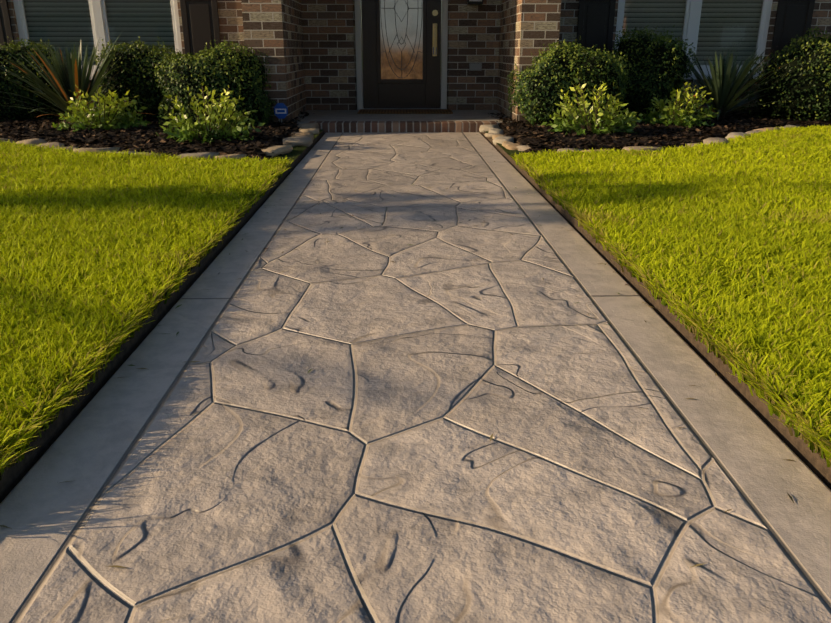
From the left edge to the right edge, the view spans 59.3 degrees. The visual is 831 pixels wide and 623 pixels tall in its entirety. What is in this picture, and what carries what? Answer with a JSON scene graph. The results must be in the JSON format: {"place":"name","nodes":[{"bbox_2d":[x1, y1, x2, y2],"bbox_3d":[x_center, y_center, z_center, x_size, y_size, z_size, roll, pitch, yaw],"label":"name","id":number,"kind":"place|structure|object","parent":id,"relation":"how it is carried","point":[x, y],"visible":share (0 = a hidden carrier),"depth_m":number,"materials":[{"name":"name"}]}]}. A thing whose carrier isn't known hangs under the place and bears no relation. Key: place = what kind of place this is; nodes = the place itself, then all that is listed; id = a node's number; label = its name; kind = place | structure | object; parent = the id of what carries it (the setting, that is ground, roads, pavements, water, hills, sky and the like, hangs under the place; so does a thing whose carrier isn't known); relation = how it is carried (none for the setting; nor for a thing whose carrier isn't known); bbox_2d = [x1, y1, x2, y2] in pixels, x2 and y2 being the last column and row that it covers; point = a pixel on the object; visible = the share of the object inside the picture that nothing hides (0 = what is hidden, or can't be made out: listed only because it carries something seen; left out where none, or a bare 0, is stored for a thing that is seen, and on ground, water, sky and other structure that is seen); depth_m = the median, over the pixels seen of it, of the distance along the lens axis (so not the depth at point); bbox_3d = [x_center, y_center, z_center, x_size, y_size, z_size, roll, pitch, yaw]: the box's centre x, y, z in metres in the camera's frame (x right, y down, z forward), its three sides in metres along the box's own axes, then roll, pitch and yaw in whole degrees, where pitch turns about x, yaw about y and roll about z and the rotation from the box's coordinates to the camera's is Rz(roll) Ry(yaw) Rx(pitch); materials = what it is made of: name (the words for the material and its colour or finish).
{"place":"outdoors","nodes":[
{"label":"outdoors","id":0,"kind":"place"},
{"bbox_2d":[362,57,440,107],"bbox_3d":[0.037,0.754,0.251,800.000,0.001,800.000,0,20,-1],"label":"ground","id":1,"kind":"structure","parent":0,"point":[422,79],"depth_m":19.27,"materials":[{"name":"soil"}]},
{"bbox_2d":[7,0,20,48],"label":"front wall","id":2,"kind":"structure","parent":1,"relation":"on","point":[13,19],"depth_m":7.85,"materials":[{"name":"brick"}]},
{"bbox_2d":[0,0,14,48],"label":"shutter","id":3,"kind":"object","parent":2,"relation":"attached to","point":[5,26],"visible":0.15,"depth_m":7.84,"materials":[{"name":"black paint"}]},
{"bbox_2d":[0,35,157,123],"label":"yucca","id":4,"kind":"object","parent":1,"relation":"on","point":[65,78],"depth_m":6.85,"materials":[{"name":"green plant"}]},
{"bbox_2d":[0,119,298,159],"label":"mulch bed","id":5,"kind":"object","parent":1,"relation":"on","point":[250,154],"visible":0.04,"depth_m":5.65,"materials":[{"name":"brown wood"}]},
{"bbox_2d":[0,111,314,157],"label":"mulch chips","id":6,"kind":"object","parent":5,"relation":"on","point":[45,123],"visible":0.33,"depth_m":6.01,"materials":[{"name":"brown wood"}]},
{"bbox_2d":[0,130,323,502],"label":"turf edge soil","id":7,"kind":"structure","parent":1,"relation":"on","point":[12,476],"depth_m":1.89,"materials":[{"name":"brown soil"}]},
{"bbox_2d":[17,129,322,453],"bbox_3d":[-16.089,4.766,-11.145,31.227,0.001,40.550,0,20,-1],"label":"lawn sheet","id":8,"kind":"object","parent":1,"relation":"on","point":[295,153],"depth_m":5.37,"materials":[{"name":"green plant"}]},
{"bbox_2d":[0,36,66,120],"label":"boxwood","id":9,"kind":"object","parent":8,"relation":"on","point":[26,93],"depth_m":7.26,"materials":[{"name":"green plant"}]},
{"bbox_2d":[52,85,150,131],"bbox_3d":[-2.808,-1.797,6.516,0.835,0.453,0.751,0,20,-1],"label":"golden shrub","id":10,"kind":"object","parent":8,"relation":"on","point":[124,123],"depth_m":6.42,"materials":[{"name":"green plant"}]},
{"bbox_2d":[93,37,185,119],"bbox_3d":[-2.752,-2.349,7.476,1.093,0.880,0.904,0,20,-1],"label":"boxwood","id":11,"kind":"object","parent":8,"relation":"on","point":[154,52],"depth_m":7.19,"materials":[{"name":"green plant"}]},
{"bbox_2d":[0,123,318,160],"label":"edging rocks","id":12,"kind":"object","parent":8,"relation":"on","point":[304,136],"visible":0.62,"depth_m":5.55,"materials":[{"name":"beige stone"}]},
{"bbox_2d":[156,82,264,143],"bbox_3d":[-1.671,-1.590,5.868,0.916,0.505,0.826,0,20,-1],"label":"golden shrub","id":13,"kind":"object","parent":8,"relation":"on","point":[183,133],"depth_m":5.74,"materials":[{"name":"green plant"}]},
{"bbox_2d":[149,37,275,125],"bbox_3d":[-1.872,-2.150,6.955,1.170,0.880,1.032,0,20,-1],"label":"boxwood","id":14,"kind":"object","parent":8,"relation":"on","point":[195,60],"depth_m":6.69,"materials":[{"name":"green plant"}]},
{"bbox_3d":[-1.293,-1.836,7.056,0.012,0.220,0.008,0,20,-1],"label":"yard sign stake","id":15,"kind":"object","parent":8,"relation":"on","visible":0},
{"bbox_2d":[274,103,287,118],"bbox_3d":[-1.293,-1.928,7.017,0.130,0.144,0.004,0,20,-1],"label":"security sign","id":16,"kind":"object","parent":15,"relation":"attached to","point":[281,106],"visible":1,"depth_m":7.01,"materials":[{"name":"blue plastic"}]},
{"bbox_2d":[275,109,285,113],"bbox_3d":[-1.293,-1.925,7.015,0.104,0.046,0.002,0,20,-1],"label":"yard sign band","id":17,"kind":"object","parent":16,"relation":"attached to","point":[280,112],"visible":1,"depth_m":7.02,"materials":[{"name":"white plastic"}]},
{"bbox_2d":[177,0,244,53],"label":"front wall","id":18,"kind":"structure","parent":1,"relation":"on","point":[230,20],"depth_m":7.90,"materials":[{"name":"brick"}]},
{"bbox_2d":[180,0,220,57],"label":"shutter","id":19,"kind":"object","parent":18,"relation":"attached to","point":[200,24],"visible":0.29,"depth_m":7.88,"materials":[{"name":"black paint"}]},
{"bbox_2d":[294,110,511,123],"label":"porch slab","id":20,"kind":"structure","parent":1,"relation":"on","point":[353,115],"depth_m":7.86,"materials":[{"name":"concrete"}]},
{"bbox_2d":[241,0,306,122],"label":"pier","id":21,"kind":"structure","parent":20,"relation":"on","point":[273,29],"depth_m":7.05,"materials":[{"name":"brick"}]},
{"bbox_2d":[302,0,355,109],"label":"porch back wall","id":22,"kind":"structure","parent":20,"relation":"on","point":[328,36],"depth_m":8.47,"materials":[{"name":"brown brick"}]},
{"bbox_2d":[353,0,356,109],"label":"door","id":23,"kind":"structure","parent":22,"relation":"attached to","point":[355,54],"depth_m":8.50,"materials":[{"name":"wood"}]},
{"bbox_2d":[354,0,447,108],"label":"door casing","id":24,"kind":"structure","parent":22,"relation":"attached to","point":[444,45],"depth_m":8.46,"materials":[{"name":"wood"}]},
{"bbox_2d":[361,0,440,107],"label":"front door","id":25,"kind":"structure","parent":24,"relation":"in","point":[378,92],"depth_m":8.59,"materials":[{"name":"brown wood"}]},
{"bbox_2d":[380,0,422,78],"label":"door glass","id":26,"kind":"object","parent":25,"relation":"in","point":[388,16],"visible":1,"depth_m":8.48,"materials":[{"name":"clear glass"}]},
{"bbox_2d":[380,0,422,77],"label":"leaded glass tracery","id":27,"kind":"object","parent":26,"relation":"attached to","point":[384,8],"depth_m":8.46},
{"bbox_2d":[432,10,437,55],"bbox_3d":[0.226,-3.209,8.423,0.066,0.503,0.063,0,20,-1],"label":"door handle","id":28,"kind":"object","parent":25,"relation":"attached to","point":[434,39],"depth_m":8.43,"materials":[{"name":"gold metal"}]},
{"bbox_2d":[447,0,449,108],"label":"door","id":29,"kind":"structure","parent":22,"relation":"attached to","point":[448,53],"depth_m":8.53,"materials":[{"name":"wood"}]},
{"bbox_2d":[467,0,482,4],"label":"porch lantern frame","id":30,"kind":"object","parent":22,"relation":"attached to","point":[474,3],"visible":0.94,"depth_m":8.17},
{"bbox_2d":[357,108,440,109],"bbox_3d":[-0.162,-2.417,8.720,1.054,0.016,0.150,0,20,-1],"label":"door threshold","id":31,"kind":"object","parent":20,"relation":"on","point":[400,108],"depth_m":8.70,"materials":[{"name":"brown metal"}]},
{"bbox_2d":[357,109,452,113],"bbox_3d":[-0.119,-2.301,8.401,1.070,0.016,0.490,0,20,-1],"label":"door mat","id":32,"kind":"object","parent":20,"relation":"on","point":[404,111],"depth_m":8.30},
{"bbox_2d":[308,121,497,132],"bbox_3d":[-0.127,-1.802,7.247,1.860,0.147,0.195,0,20,-1],"label":"step mortar","id":33,"kind":"object","parent":1,"relation":"on","point":[392,126],"visible":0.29,"depth_m":7.15,"materials":[{"name":"grey concrete"}]},
{"bbox_2d":[309,121,496,133],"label":"rowlock step bricks","id":34,"kind":"object","parent":1,"relation":"on","point":[403,126],"visible":0.46,"depth_m":7.15,"materials":[{"name":"brown brick"}]},
{"bbox_2d":[0,132,830,622],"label":"walkway","id":35,"kind":"structure","parent":1,"relation":"on","point":[226,456],"depth_m":1.48,"materials":[{"name":"concrete"}]},
{"bbox_2d":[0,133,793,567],"bbox_3d":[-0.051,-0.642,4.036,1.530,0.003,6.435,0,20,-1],"label":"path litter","id":36,"kind":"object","parent":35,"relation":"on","point":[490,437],"visible":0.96,"depth_m":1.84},
{"bbox_2d":[559,0,618,50],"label":"front wall","id":37,"kind":"structure","parent":1,"relation":"on","point":[568,20],"depth_m":7.97,"materials":[{"name":"brick"}]},
{"bbox_2d":[576,0,615,55],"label":"shutter","id":38,"kind":"object","parent":37,"relation":"attached to","point":[595,25],"visible":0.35,"depth_m":7.96,"materials":[{"name":"black paint"}]},
{"bbox_2d":[484,131,784,414],"bbox_3d":[16.676,4.524,-10.469,31.227,0.001,40.550,0,20,-1],"label":"lawn sheet","id":39,"kind":"object","parent":1,"relation":"on","point":[509,152],"depth_m":5.58,"materials":[{"name":"grass"}]},
{"bbox_2d":[0,124,830,480],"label":"lawn grass","id":40,"kind":"structure","parent":39,"relation":"on","point":[722,250],"depth_m":2.75,"materials":[{"name":"green plant"}]},
{"bbox_2d":[507,37,629,125],"bbox_3d":[1.498,-2.184,7.039,1.168,0.885,1.012,0,20,-1],"label":"boxwood","id":41,"kind":"object","parent":39,"relation":"on","point":[543,61],"depth_m":6.73,"materials":[{"name":"green plant"}]},
{"bbox_2d":[541,78,642,134],"bbox_3d":[1.508,-1.721,6.209,0.849,0.516,0.825,0,20,-1],"label":"golden shrub","id":42,"kind":"object","parent":39,"relation":"on","point":[600,114],"depth_m":6.13,"materials":[{"name":"green plant"}]},
{"bbox_2d":[599,25,697,117],"bbox_3d":[2.376,-2.447,7.594,1.044,1.003,0.905,0,20,-1],"label":"boxwood","id":43,"kind":"object","parent":39,"relation":"on","point":[658,39],"depth_m":7.34,"materials":[{"name":"green plant"}]},
{"bbox_2d":[479,124,827,152],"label":"edging rocks","id":44,"kind":"object","parent":39,"relation":"on","point":[495,133],"visible":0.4,"depth_m":6.04,"materials":[{"name":"beige stone"}]},
{"bbox_2d":[638,82,718,127],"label":"golden shrub","id":45,"kind":"object","parent":39,"relation":"on","point":[665,113],"depth_m":6.83,"materials":[{"name":"green plant"}]},
{"bbox_2d":[481,132,830,489],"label":"turf edge soil","id":46,"kind":"structure","parent":1,"relation":"on","point":[815,463],"depth_m":1.93,"materials":[{"name":"brown soil"}]},
{"bbox_2d":[500,112,830,153],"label":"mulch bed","id":47,"kind":"object","parent":1,"relation":"on","point":[686,141],"visible":0.12,"depth_m":5.92,"materials":[{"name":"brown wood"}]},
{"bbox_2d":[497,0,560,121],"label":"pier","id":48,"kind":"structure","parent":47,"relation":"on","point":[527,28],"depth_m":7.06,"materials":[{"name":"brick"}]},
{"bbox_2d":[488,109,830,152],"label":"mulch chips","id":49,"kind":"object","parent":47,"relation":"on","point":[532,138],"visible":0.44,"depth_m":6.32,"materials":[{"name":"brown wood"}]},
{"bbox_2d":[675,47,793,120],"bbox_3d":[3.241,-2.317,7.521,1.435,0.792,1.435,0,20,-1],"label":"yucca","id":50,"kind":"object","parent":47,"relation":"on","point":[724,86],"depth_m":7.42,"materials":[{"name":"green plant"}]},
{"bbox_2d":[678,79,759,110],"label":"front wall","id":51,"kind":"structure","parent":1,"relation":"on","point":[748,103],"depth_m":8.27,"materials":[{"name":"brick"}]},
{"bbox_2d":[615,0,772,78],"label":"window frame","id":52,"kind":"object","parent":51,"relation":"on","point":[691,22],"visible":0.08,"depth_m":8.07,"materials":[{"name":"white plastic"}]},
{"bbox_2d":[622,0,762,64],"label":"window blinds","id":53,"kind":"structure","parent":52,"relation":"attached to","point":[724,7],"depth_m":8.11,"materials":[{"name":"white plastic"}]},
{"bbox_2d":[623,0,762,64],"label":"window glass","id":54,"kind":"object","parent":52,"relation":"on","point":[724,54],"depth_m":8.07,"materials":[{"name":"clear glass"}]},
{"bbox_2d":[758,0,830,110],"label":"front wall","id":55,"kind":"structure","parent":1,"relation":"on","point":[821,16],"depth_m":8.02,"materials":[{"name":"brick"}]},
{"bbox_2d":[768,0,814,64],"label":"shutter","id":56,"kind":"object","parent":55,"relation":"attached to","point":[793,18],"visible":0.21,"depth_m":8.00,"materials":[{"name":"black paint"}]},
{"bbox_3d":[-3.433,-2.343,8.277,1.760,0.550,0.250,0,20,-1],"label":"lower left front wall","id":57,"kind":"object","parent":1,"relation":"on","visible":0},
{"bbox_2d":[13,0,181,79],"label":"window frame","id":58,"kind":"object","parent":57,"relation":"on","point":[99,18],"visible":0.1,"depth_m":7.92,"materials":[{"name":"white plastic"}]},
{"bbox_2d":[23,0,175,64],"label":"window blinds","id":59,"kind":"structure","parent":58,"relation":"attached to","point":[142,13],"depth_m":7.98,"materials":[{"name":"white plastic"}]},
{"bbox_2d":[448,0,500,109],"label":"porch back wall","id":60,"kind":"structure","parent":0,"point":[474,33],"depth_m":8.51,"materials":[{"name":"brown brick"}]},
{"bbox_2d":[469,63,481,70],"bbox_3d":[0.702,-2.858,8.537,0.145,0.085,0.035,0,20,-1],"label":"outlet box","id":61,"kind":"object","parent":60,"relation":"attached to","point":[475,66],"visible":0.96,"depth_m":8.52,"materials":[{"name":"grey plastic"}]},
{"bbox_2d":[740,22,830,120],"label":"boxwood","id":62,"kind":"object","parent":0,"point":[798,76],"depth_m":7.38,"materials":[{"name":"green plant"}]}
]}

